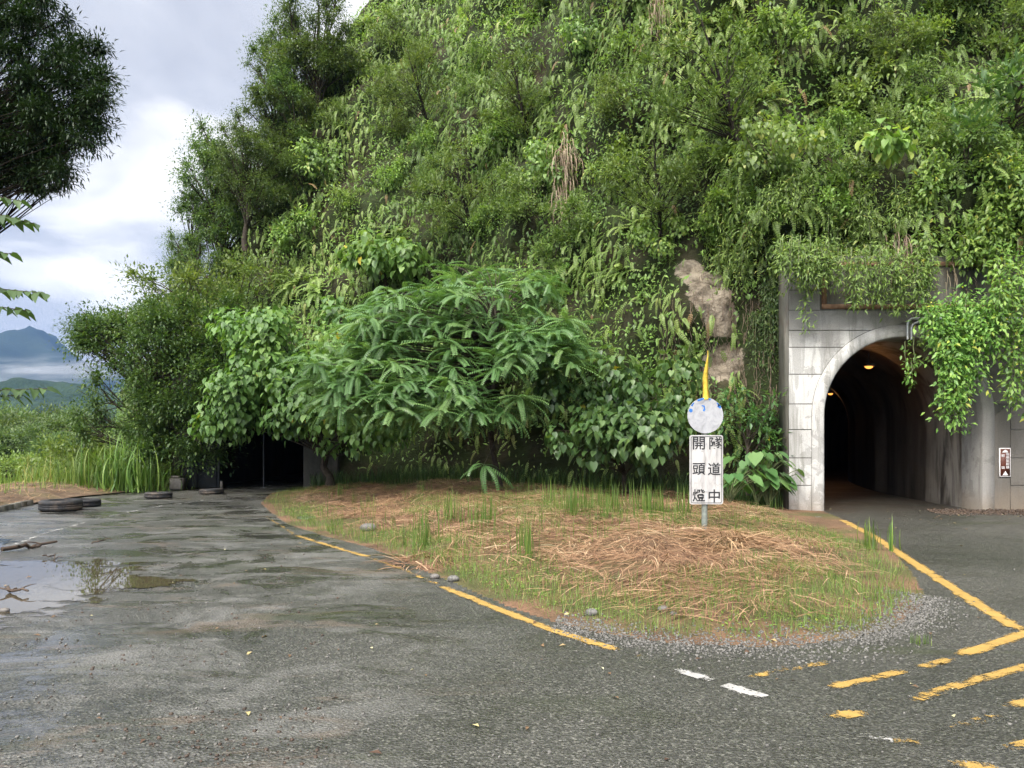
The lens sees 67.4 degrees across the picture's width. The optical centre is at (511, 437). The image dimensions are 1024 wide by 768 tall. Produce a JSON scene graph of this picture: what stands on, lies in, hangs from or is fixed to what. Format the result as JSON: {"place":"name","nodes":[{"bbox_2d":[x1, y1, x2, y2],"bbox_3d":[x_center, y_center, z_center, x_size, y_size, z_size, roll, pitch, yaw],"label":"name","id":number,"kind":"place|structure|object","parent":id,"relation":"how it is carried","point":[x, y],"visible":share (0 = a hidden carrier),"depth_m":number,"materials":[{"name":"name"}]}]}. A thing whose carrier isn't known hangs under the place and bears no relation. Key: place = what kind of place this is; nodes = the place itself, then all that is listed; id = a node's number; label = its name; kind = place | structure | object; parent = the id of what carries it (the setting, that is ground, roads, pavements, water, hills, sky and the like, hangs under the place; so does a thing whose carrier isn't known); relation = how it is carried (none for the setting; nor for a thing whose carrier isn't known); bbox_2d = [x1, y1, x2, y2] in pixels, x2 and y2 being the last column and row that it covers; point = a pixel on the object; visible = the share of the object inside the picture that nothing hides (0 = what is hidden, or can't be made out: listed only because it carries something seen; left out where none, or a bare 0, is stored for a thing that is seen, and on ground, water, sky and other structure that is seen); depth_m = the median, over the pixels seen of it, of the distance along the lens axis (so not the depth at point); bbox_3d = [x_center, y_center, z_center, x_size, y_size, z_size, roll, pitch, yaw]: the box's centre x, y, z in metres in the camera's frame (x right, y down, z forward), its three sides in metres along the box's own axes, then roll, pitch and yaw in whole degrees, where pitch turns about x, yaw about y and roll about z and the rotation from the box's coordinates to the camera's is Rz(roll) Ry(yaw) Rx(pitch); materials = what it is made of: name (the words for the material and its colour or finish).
{"place":"outdoors","nodes":[
{"label":"outdoors","id":0,"kind":"place"},
{"bbox_2d":[0,377,122,430],"bbox_3d":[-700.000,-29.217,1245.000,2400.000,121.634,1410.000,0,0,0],"label":"forest hill","id":1,"kind":"structure","parent":0,"point":[63,388],"depth_m":1068.95,"materials":[{"name":"plant"}]},
{"bbox_2d":[0,326,128,392],"bbox_3d":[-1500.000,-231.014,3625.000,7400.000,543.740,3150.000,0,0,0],"label":"mountain","id":2,"kind":"structure","parent":0,"point":[27,353],"depth_m":3240.98,"materials":[{"name":"blue"}]},
{"bbox_2d":[0,478,166,505],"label":"verge","id":3,"kind":"structure","parent":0,"point":[17,496],"depth_m":20.48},
{"bbox_2d":[0,0,129,233],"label":"casuarina tree","id":4,"kind":"object","parent":3,"relation":"on","point":[37,136],"visible":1,"depth_m":12.48,"materials":[{"name":"green plant"}]},
{"bbox_2d":[0,421,134,479],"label":"valley bush","id":5,"kind":"object","parent":3,"relation":"on","point":[56,449],"visible":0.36,"depth_m":25.73,"materials":[{"name":"green plant"}]},
{"bbox_2d":[61,432,174,492],"bbox_3d":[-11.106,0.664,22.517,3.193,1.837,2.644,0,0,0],"label":"tall grass","id":6,"kind":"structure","parent":3,"relation":"on","point":[116,483],"depth_m":22.39,"materials":[{"name":"plant"}]},
{"bbox_2d":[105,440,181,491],"bbox_3d":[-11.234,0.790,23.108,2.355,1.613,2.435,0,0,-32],"label":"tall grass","id":7,"kind":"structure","parent":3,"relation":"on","point":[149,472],"depth_m":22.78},
{"bbox_2d":[0,0,368,363],"label":"sky","id":8,"kind":"structure","parent":0,"point":[179,57],"materials":[{"name":"white"}]},
{"bbox_2d":[34,483,869,504],"bbox_3d":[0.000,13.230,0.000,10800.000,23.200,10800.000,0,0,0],"label":"ground","id":9,"kind":"structure","parent":0,"point":[152,490],"depth_m":22.07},
{"bbox_2d":[0,419,58,468],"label":"valley tree","id":10,"kind":"object","parent":9,"relation":"on","point":[30,434],"visible":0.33,"depth_m":60.94,"materials":[{"name":"green plant"}]},
{"bbox_2d":[0,197,62,405],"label":"mulberry tree","id":11,"kind":"object","parent":9,"relation":"on","point":[19,223],"visible":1,"depth_m":8.20,"materials":[{"name":"green plant"}]},
{"bbox_2d":[41,275,267,477],"bbox_3d":[-11.686,-1.839,25.341,8.475,7.320,7.202,0,0,0],"label":"dark tree","id":12,"kind":"object","parent":9,"relation":"on","point":[150,384],"visible":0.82,"depth_m":23.77,"materials":[{"name":"green plant"}]},
{"bbox_2d":[779,255,1023,510],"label":"tunnel portal","id":13,"kind":"object","parent":9,"relation":"on","point":[873,429],"visible":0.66,"depth_m":16.84,"materials":[{"name":"concrete"}]},
{"bbox_2d":[768,232,942,334],"bbox_3d":[7.240,-3.314,16.262,3.692,2.210,1.098,0,0,0],"label":"hanging creeper","id":14,"kind":"object","parent":13,"relation":"hanging from","point":[811,268],"visible":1,"depth_m":16.17,"materials":[{"name":"green plant"}]},
{"bbox_2d":[0,466,1023,767],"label":"road","id":15,"kind":"structure","parent":0,"point":[466,654],"depth_m":5.28,"materials":[{"name":"asphalt"}]},
{"bbox_2d":[38,498,82,511],"bbox_3d":[-9.938,1.481,16.925,0.861,0.240,0.861,0,0,0],"label":"tyre","id":16,"kind":"object","parent":15,"relation":"on","point":[60,505],"visible":1,"depth_m":16.61,"materials":[{"name":"rubber"}]},
{"bbox_2d":[0,558,158,628],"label":"puddle","id":17,"kind":"object","parent":15,"relation":"on","point":[14,575],"visible":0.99,"depth_m":8.64,"materials":[{"name":"grey liquid"}]},
{"bbox_2d":[48,576,197,590],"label":"puddle","id":18,"kind":"object","parent":15,"relation":"on","point":[77,584],"visible":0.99,"depth_m":8.46,"materials":[{"name":"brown liquid"}]},
{"bbox_2d":[179,425,219,487],"bbox_3d":[-9.770,0.575,23.968,1.260,2.050,0.125,0,0,0],"label":"site hoarding","id":19,"kind":"object","parent":15,"relation":"on","point":[204,480],"visible":0.28,"depth_m":23.92,"materials":[{"name":"metal"}]},
{"bbox_2d":[172,374,339,488],"bbox_3d":[-8.100,-0.100,33.100,5.200,3.800,17.800,0,0,0],"label":"old tunnel portal","id":20,"kind":"object","parent":15,"relation":"on","point":[290,457],"visible":0.02,"depth_m":29.17,"materials":[{"name":"concrete"}]},
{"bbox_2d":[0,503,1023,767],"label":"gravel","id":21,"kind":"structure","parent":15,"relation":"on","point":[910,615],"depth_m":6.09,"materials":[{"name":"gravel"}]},
{"bbox_2d":[8,495,1023,767],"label":"road marking","id":22,"kind":"object","parent":15,"relation":"on","point":[996,615],"visible":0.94,"depth_m":5.96,"materials":[{"name":"yellow paint"}]},
{"bbox_2d":[25,508,1023,765],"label":"soil debris","id":23,"kind":"object","parent":15,"relation":"on","point":[979,512],"visible":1,"depth_m":5.66,"materials":[{"name":"brown soil"}]},
{"bbox_2d":[113,0,1023,506],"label":"cliff","id":24,"kind":"structure","parent":0,"point":[529,452],"depth_m":21.28,"materials":[{"name":"plant"}]},
{"bbox_2d":[163,185,215,279],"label":"ridge tree","id":25,"kind":"object","parent":24,"relation":"on","point":[193,200],"visible":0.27,"depth_m":30.69,"materials":[{"name":"green plant"}]},
{"bbox_2d":[154,220,233,300],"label":"ridge tree","id":26,"kind":"object","parent":24,"relation":"on","point":[187,241],"visible":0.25,"depth_m":28.75,"materials":[{"name":"green plant"}]},
{"bbox_2d":[106,242,305,468],"bbox_3d":[-10.282,-2.987,26.848,7.295,8.207,5.418,0,0,21],"label":"loose tree","id":27,"kind":"object","parent":24,"relation":"on","point":[186,276],"visible":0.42,"depth_m":26.46,"materials":[{"name":"green plant"}]},
{"bbox_2d":[159,109,264,258],"bbox_3d":[-11.501,-9.053,31.046,4.966,7.373,4.973,0,0,26],"label":"ridge tree","id":28,"kind":"object","parent":24,"relation":"on","point":[220,225],"visible":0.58,"depth_m":29.97,"materials":[{"name":"green plant"}]},
{"bbox_2d":[204,102,297,251],"bbox_3d":[-9.666,-9.468,28.508,3.455,5.129,3.460,0,0,12],"label":"ridge tree","id":29,"kind":"object","parent":24,"relation":"on","point":[242,184],"visible":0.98,"depth_m":28.05,"materials":[{"name":"green plant"}]},
{"bbox_2d":[236,2,315,106],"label":"ridge tree","id":30,"kind":"object","parent":24,"relation":"on","point":[254,49],"visible":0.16,"depth_m":32.10,"materials":[{"name":"green plant"}]},
{"bbox_2d":[230,57,327,173],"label":"ridge tree","id":31,"kind":"object","parent":24,"relation":"on","point":[260,105],"visible":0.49,"depth_m":30.02,"materials":[{"name":"green plant"}]},
{"bbox_2d":[254,30,327,172],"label":"ridge tree","id":32,"kind":"object","parent":24,"relation":"on","point":[277,79],"visible":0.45,"depth_m":29.86,"materials":[{"name":"green plant"}]},
{"bbox_2d":[260,202,322,264],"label":"cliff shrub","id":33,"kind":"object","parent":24,"relation":"on","point":[285,230],"visible":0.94,"depth_m":27.96,"materials":[{"name":"green plant"}]},
{"bbox_2d":[265,136,334,211],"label":"ridge tree","id":34,"kind":"object","parent":24,"relation":"on","point":[292,162],"visible":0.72,"depth_m":28.98,"materials":[{"name":"green plant"}]},
{"bbox_2d":[282,85,324,131],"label":"cliff shrub","id":35,"kind":"object","parent":24,"relation":"on","point":[303,117],"visible":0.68,"depth_m":30.03,"materials":[{"name":"green plant"}]},
{"bbox_2d":[257,0,366,122],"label":"ridge tree","id":36,"kind":"object","parent":24,"relation":"on","point":[326,48],"visible":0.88,"depth_m":30.19,"materials":[{"name":"green plant"}]},
{"bbox_2d":[288,136,347,182],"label":"cliff shrub","id":37,"kind":"object","parent":24,"relation":"on","point":[304,148],"visible":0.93,"depth_m":28.76,"materials":[{"name":"green plant"}]},
{"bbox_2d":[357,58,404,100],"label":"cliff shrub","id":38,"kind":"object","parent":24,"relation":"on","point":[386,66],"visible":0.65,"depth_m":29.42,"materials":[{"name":"green plant"}]},
{"bbox_2d":[335,227,432,303],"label":"broad leaf sapling","id":39,"kind":"object","parent":24,"relation":"on","point":[373,261],"visible":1,"depth_m":24.57,"materials":[{"name":"green plant"}]},
{"bbox_2d":[359,0,411,50],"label":"cliff shrub","id":40,"kind":"object","parent":24,"relation":"on","point":[379,33],"visible":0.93,"depth_m":31.83,"materials":[{"name":"green plant"}]},
{"bbox_2d":[369,153,409,194],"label":"cliff shrub","id":41,"kind":"object","parent":24,"relation":"on","point":[398,165],"visible":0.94,"depth_m":27.16,"materials":[{"name":"green plant"}]},
{"bbox_2d":[368,101,418,142],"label":"cliff shrub","id":42,"kind":"object","parent":24,"relation":"on","point":[401,127],"visible":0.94,"depth_m":28.94,"materials":[{"name":"green plant"}]},
{"bbox_2d":[356,37,459,134],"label":"cliff tree","id":43,"kind":"object","parent":24,"relation":"on","point":[415,57],"visible":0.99,"depth_m":27.55,"materials":[{"name":"green plant"}]},
{"bbox_2d":[399,130,501,247],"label":"cliff tree","id":44,"kind":"object","parent":24,"relation":"on","point":[462,189],"visible":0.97,"depth_m":24.65,"materials":[{"name":"green plant"}]},
{"bbox_2d":[466,102,526,158],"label":"cliff shrub","id":45,"kind":"object","parent":24,"relation":"on","point":[495,134],"visible":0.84,"depth_m":25.47,"materials":[{"name":"green plant"}]},
{"bbox_2d":[477,151,531,213],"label":"cliff shrub","id":46,"kind":"object","parent":24,"relation":"on","point":[503,165],"visible":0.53,"depth_m":23.64,"materials":[{"name":"green plant"}]},
{"bbox_2d":[474,35,555,152],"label":"cliff tree","id":47,"kind":"object","parent":24,"relation":"on","point":[522,121],"visible":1,"depth_m":24.66,"materials":[{"name":"green plant"}]},
{"bbox_2d":[490,167,552,226],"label":"cliff shrub","id":48,"kind":"object","parent":24,"relation":"on","point":[515,208],"visible":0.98,"depth_m":22.70,"materials":[{"name":"green plant"}]},
{"bbox_2d":[517,135,584,192],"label":"cliff shrub","id":49,"kind":"object","parent":24,"relation":"on","point":[538,156],"visible":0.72,"depth_m":22.91,"materials":[{"name":"green plant"}]},
{"bbox_2d":[527,224,578,275],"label":"cliff shrub","id":50,"kind":"object","parent":24,"relation":"on","point":[541,251],"visible":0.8,"depth_m":22.19,"materials":[{"name":"green plant"}]},
{"bbox_2d":[105,0,1023,485],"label":"creeper cover","id":51,"kind":"object","parent":24,"relation":"on","point":[637,126],"visible":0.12,"depth_m":22.09,"materials":[{"name":"green plant"}]},
{"bbox_2d":[106,0,1023,497],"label":"fern cover","id":52,"kind":"object","parent":24,"relation":"on","point":[452,110],"visible":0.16,"depth_m":21.42,"materials":[{"name":"green plant"}]},
{"bbox_2d":[545,131,587,185],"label":"dry grass tuft","id":53,"kind":"object","parent":24,"relation":"attached to","point":[567,156],"visible":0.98,"depth_m":22.50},
{"bbox_2d":[540,185,609,250],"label":"cliff shrub","id":54,"kind":"object","parent":24,"relation":"on","point":[568,212],"visible":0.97,"depth_m":21.55,"materials":[{"name":"green plant"}]},
{"bbox_2d":[554,10,605,58],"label":"cliff shrub","id":55,"kind":"object","parent":24,"relation":"on","point":[569,32],"visible":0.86,"depth_m":23.59,"materials":[{"name":"green plant"}]},
{"bbox_2d":[585,66,641,127],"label":"cliff shrub","id":56,"kind":"object","parent":24,"relation":"on","point":[603,106],"visible":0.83,"depth_m":21.43,"materials":[{"name":"green plant"}]},
{"bbox_2d":[576,124,656,199],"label":"cliff shrub","id":57,"kind":"object","parent":24,"relation":"on","point":[623,143],"visible":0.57,"depth_m":21.37,"materials":[{"name":"green plant"}]},
{"bbox_2d":[598,23,653,71],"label":"cliff shrub","id":58,"kind":"object","parent":24,"relation":"on","point":[614,48],"visible":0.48,"depth_m":21.74,"materials":[{"name":"green plant"}]},
{"bbox_2d":[584,139,715,240],"bbox_3d":[3.400,-6.068,18.956,3.283,2.820,2.375,0,0,0],"label":"cliff tree","id":59,"kind":"object","parent":24,"relation":"on","point":[658,205],"visible":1,"depth_m":18.84,"materials":[{"name":"green plant"}]},
{"bbox_2d":[628,206,692,260],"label":"cliff shrub","id":60,"kind":"object","parent":24,"relation":"on","point":[660,245],"visible":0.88,"depth_m":19.48,"materials":[{"name":"green plant"}]},
{"bbox_2d":[611,0,786,144],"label":"cliff tree","id":61,"kind":"object","parent":24,"relation":"on","point":[714,90],"visible":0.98,"depth_m":17.71,"materials":[{"name":"green plant"}]},
{"bbox_2d":[675,132,734,193],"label":"cliff shrub","id":62,"kind":"object","parent":24,"relation":"on","point":[698,150],"visible":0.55,"depth_m":19.09,"materials":[{"name":"green plant"}]},
{"bbox_2d":[683,177,751,255],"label":"cliff shrub","id":63,"kind":"object","parent":24,"relation":"on","point":[719,201],"visible":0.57,"depth_m":18.52,"materials":[{"name":"green plant"}]},
{"bbox_2d":[658,274,778,425],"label":"hanging roots","id":64,"kind":"object","parent":24,"relation":"hanging from","point":[744,339],"visible":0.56,"depth_m":18.34,"materials":[{"name":"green plant"}]},
{"bbox_2d":[694,52,770,135],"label":"cliff shrub","id":65,"kind":"object","parent":24,"relation":"on","point":[737,90],"visible":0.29,"depth_m":18.64,"materials":[{"name":"green plant"}]},
{"bbox_2d":[708,377,792,495],"bbox_3d":[5.256,-0.045,17.293,2.102,2.701,1.396,0,0,0],"label":"dark shrub","id":66,"kind":"object","parent":24,"relation":"on","point":[767,431],"visible":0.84,"depth_m":17.21,"materials":[{"name":"green plant"}]},
{"bbox_2d":[745,256,778,385],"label":"hanging creeper","id":67,"kind":"object","parent":24,"relation":"hanging from","point":[770,295],"visible":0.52,"depth_m":17.91,"materials":[{"name":"green plant"}]},
{"bbox_2d":[718,0,826,71],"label":"cliff shrub","id":68,"kind":"object","parent":24,"relation":"on","point":[795,24],"visible":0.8,"depth_m":18.80,"materials":[{"name":"green plant"}]},
{"bbox_2d":[721,111,836,178],"bbox_3d":[5.745,-6.430,16.966,2.415,1.888,1.630,0,0,42],"label":"cliff shrub","id":69,"kind":"object","parent":24,"relation":"on","point":[748,152],"visible":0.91,"depth_m":16.86,"materials":[{"name":"green plant"}]},
{"bbox_2d":[720,117,873,226],"bbox_3d":[6.446,-5.879,17.436,3.273,2.834,2.474,0,0,0],"label":"cliff tree","id":70,"kind":"object","parent":24,"relation":"on","point":[839,147],"visible":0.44,"depth_m":17.05,"materials":[{"name":"green plant"}]},
{"bbox_2d":[695,161,928,307],"bbox_3d":[6.545,-4.470,17.558,5.284,3.610,2.967,0,0,25],"label":"hanging creeper","id":71,"kind":"object","parent":24,"relation":"hanging from","point":[727,258],"visible":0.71,"depth_m":17.08,"materials":[{"name":"green plant"}]},
{"bbox_2d":[790,165,863,234],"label":"cliff shrub","id":72,"kind":"object","parent":24,"relation":"on","point":[842,197],"visible":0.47,"depth_m":17.07,"materials":[{"name":"green plant"}]},
{"bbox_2d":[800,8,883,86],"bbox_3d":[8.183,-9.602,19.246,2.144,1.976,1.960,0,0,-15],"label":"cliff shrub","id":73,"kind":"object","parent":24,"relation":"on","point":[842,30],"visible":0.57,"depth_m":18.88,"materials":[{"name":"green plant"}]},
{"bbox_2d":[804,101,879,150],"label":"cliff shrub","id":74,"kind":"object","parent":24,"relation":"on","point":[846,120],"visible":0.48,"depth_m":18.05,"materials":[{"name":"green plant"}]},
{"bbox_2d":[834,149,891,198],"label":"cliff shrub","id":75,"kind":"object","parent":24,"relation":"on","point":[858,163],"visible":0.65,"depth_m":16.93,"materials":[{"name":"green plant"}]},
{"bbox_2d":[820,48,908,128],"bbox_3d":[8.701,-8.360,18.883,2.013,2.020,2.406,0,0,38],"label":"cliff shrub","id":76,"kind":"object","parent":24,"relation":"on","point":[865,95],"visible":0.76,"depth_m":18.52,"materials":[{"name":"green plant"}]},
{"bbox_2d":[837,93,912,153],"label":"cliff shrub","id":77,"kind":"object","parent":24,"relation":"on","point":[883,108],"visible":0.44,"depth_m":17.64,"materials":[{"name":"green plant"}]},
{"bbox_2d":[855,117,919,169],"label":"broad leaf sapling","id":78,"kind":"object","parent":24,"relation":"on","point":[887,153],"visible":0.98,"depth_m":16.49,"materials":[{"name":"green plant"}]},
{"bbox_2d":[848,0,940,69],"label":"cliff shrub","id":79,"kind":"object","parent":24,"relation":"on","point":[880,45],"visible":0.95,"depth_m":18.30,"materials":[{"name":"green plant"}]},
{"bbox_2d":[889,7,959,69],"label":"cliff shrub","id":80,"kind":"object","parent":24,"relation":"on","point":[926,40],"visible":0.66,"depth_m":18.64,"materials":[{"name":"green plant"}]},
{"bbox_2d":[890,50,969,109],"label":"cliff shrub","id":81,"kind":"object","parent":24,"relation":"on","point":[912,68],"visible":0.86,"depth_m":18.02,"materials":[{"name":"green plant"}]},
{"bbox_2d":[911,103,978,155],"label":"cliff shrub","id":82,"kind":"object","parent":24,"relation":"on","point":[940,128],"visible":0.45,"depth_m":16.87,"materials":[{"name":"green plant"}]},
{"bbox_2d":[891,86,1023,296],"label":"hanging creeper","id":83,"kind":"object","parent":24,"relation":"hanging from","point":[985,242],"visible":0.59,"depth_m":16.41,"materials":[{"name":"green plant"}]},
{"bbox_2d":[905,277,1015,435],"bbox_3d":[9.444,-1.692,15.997,2.425,3.320,1.163,0,0,0],"label":"hanging creeper","id":84,"kind":"object","parent":24,"relation":"hanging from","point":[948,325],"visible":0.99,"depth_m":15.87,"materials":[{"name":"green plant"}]},
{"bbox_2d":[922,100,1022,184],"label":"cliff shrub","id":85,"kind":"object","parent":24,"relation":"on","point":[979,148],"visible":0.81,"depth_m":16.31,"materials":[{"name":"green plant"}]},
{"bbox_2d":[928,33,1023,153],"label":"laurel shrub","id":86,"kind":"object","parent":24,"relation":"on","point":[1015,78],"visible":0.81,"depth_m":16.37,"materials":[{"name":"green plant"}]},
{"bbox_2d":[947,0,1023,62],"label":"cliff shrub","id":87,"kind":"object","parent":24,"relation":"on","point":[1005,42],"visible":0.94,"depth_m":19.51,"materials":[{"name":"green plant"}]},
{"bbox_2d":[981,236,1023,421],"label":"hanging creeper","id":88,"kind":"object","parent":24,"relation":"hanging from","point":[1017,332],"visible":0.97,"depth_m":15.77,"materials":[{"name":"green plant"}]},
{"bbox_2d":[261,481,923,646],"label":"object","id":89,"kind":"structure","parent":0,"point":[825,520],"depth_m":9.10,"materials":[{"name":"soil"}]},
{"bbox_2d":[187,295,421,485],"bbox_3d":[-5.918,-1.347,21.947,6.778,5.565,4.396,0,0,0],"label":"broad leaf tree","id":90,"kind":"object","parent":89,"relation":"on","point":[239,406],"visible":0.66,"depth_m":21.36,"materials":[{"name":"green plant"}]},
{"bbox_2d":[272,258,606,493],"bbox_3d":[-1.582,-1.714,18.613,7.822,6.168,5.041,0,0,0],"label":"compound leaf tree","id":91,"kind":"object","parent":89,"relation":"on","point":[446,392],"visible":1,"depth_m":17.58,"materials":[{"name":"green plant"}]},
{"bbox_2d":[308,461,784,508],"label":"undergrowth","id":92,"kind":"object","parent":89,"relation":"on","point":[474,475],"visible":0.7,"depth_m":20.80,"materials":[{"name":"green plant"}]},
{"bbox_2d":[317,474,782,560],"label":"tall shoots","id":93,"kind":"object","parent":89,"relation":"on","point":[527,534],"visible":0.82,"depth_m":13.03,"materials":[{"name":"green plant"}]},
{"bbox_2d":[273,477,889,628],"bbox_3d":[0.733,1.422,16.445,9.890,0.748,20.023,0,0,-28],"label":"cut straw","id":94,"kind":"object","parent":89,"relation":"on","point":[598,539],"visible":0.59,"depth_m":10.54,"materials":[{"name":"plant"}]},
{"bbox_2d":[279,480,902,636],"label":"weeds","id":95,"kind":"object","parent":89,"relation":"on","point":[595,562],"visible":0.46,"depth_m":8.77,"materials":[{"name":"green plant"}]},
{"bbox_2d":[264,477,922,641],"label":"short grass","id":96,"kind":"structure","parent":89,"relation":"on","point":[796,590],"depth_m":8.46,"materials":[{"name":"plant"}]},
{"bbox_2d":[529,343,709,492],"bbox_3d":[2.482,-0.416,17.553,4.171,3.551,3.249,0,0,0],"label":"broad leaf shrub","id":97,"kind":"object","parent":89,"relation":"on","point":[620,432],"visible":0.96,"depth_m":17.12,"materials":[{"name":"green plant"}]},
{"bbox_2d":[687,351,722,529],"bbox_3d":[2.942,0.144,11.717,0.544,2.933,0.156,0,0,0],"label":"road sign","id":98,"kind":"object","parent":89,"relation":"on","point":[705,415],"visible":0.99,"depth_m":11.69,"materials":[{"name":"white metal"}]},
{"bbox_2d":[662,527,800,555],"bbox_3d":[2.854,1.528,10.328,2.104,0.684,2.137,0,0,0],"label":"straw heap","id":99,"kind":"object","parent":89,"relation":"on","point":[756,540],"visible":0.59,"depth_m":10.10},
{"bbox_2d":[723,469,766,503],"bbox_3d":[4.824,1.032,16.134,1.098,0.782,1.622,0,0,43],"label":"elephant ear","id":100,"kind":"object","parent":89,"relation":"on","point":[735,490],"visible":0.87,"depth_m":16.16},
{"bbox_2d":[723,449,796,503],"bbox_3d":[5.309,0.860,16.347,1.529,1.209,1.085,0,0,-37],"label":"elephant ear","id":101,"kind":"object","parent":89,"relation":"on","point":[753,459],"visible":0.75,"depth_m":16.35},
{"bbox_2d":[736,466,803,507],"bbox_3d":[5.574,1.065,16.537,1.330,0.915,1.215,0,0,26],"label":"elephant ear","id":102,"kind":"object","parent":89,"relation":"on","point":[768,498],"visible":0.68,"depth_m":16.42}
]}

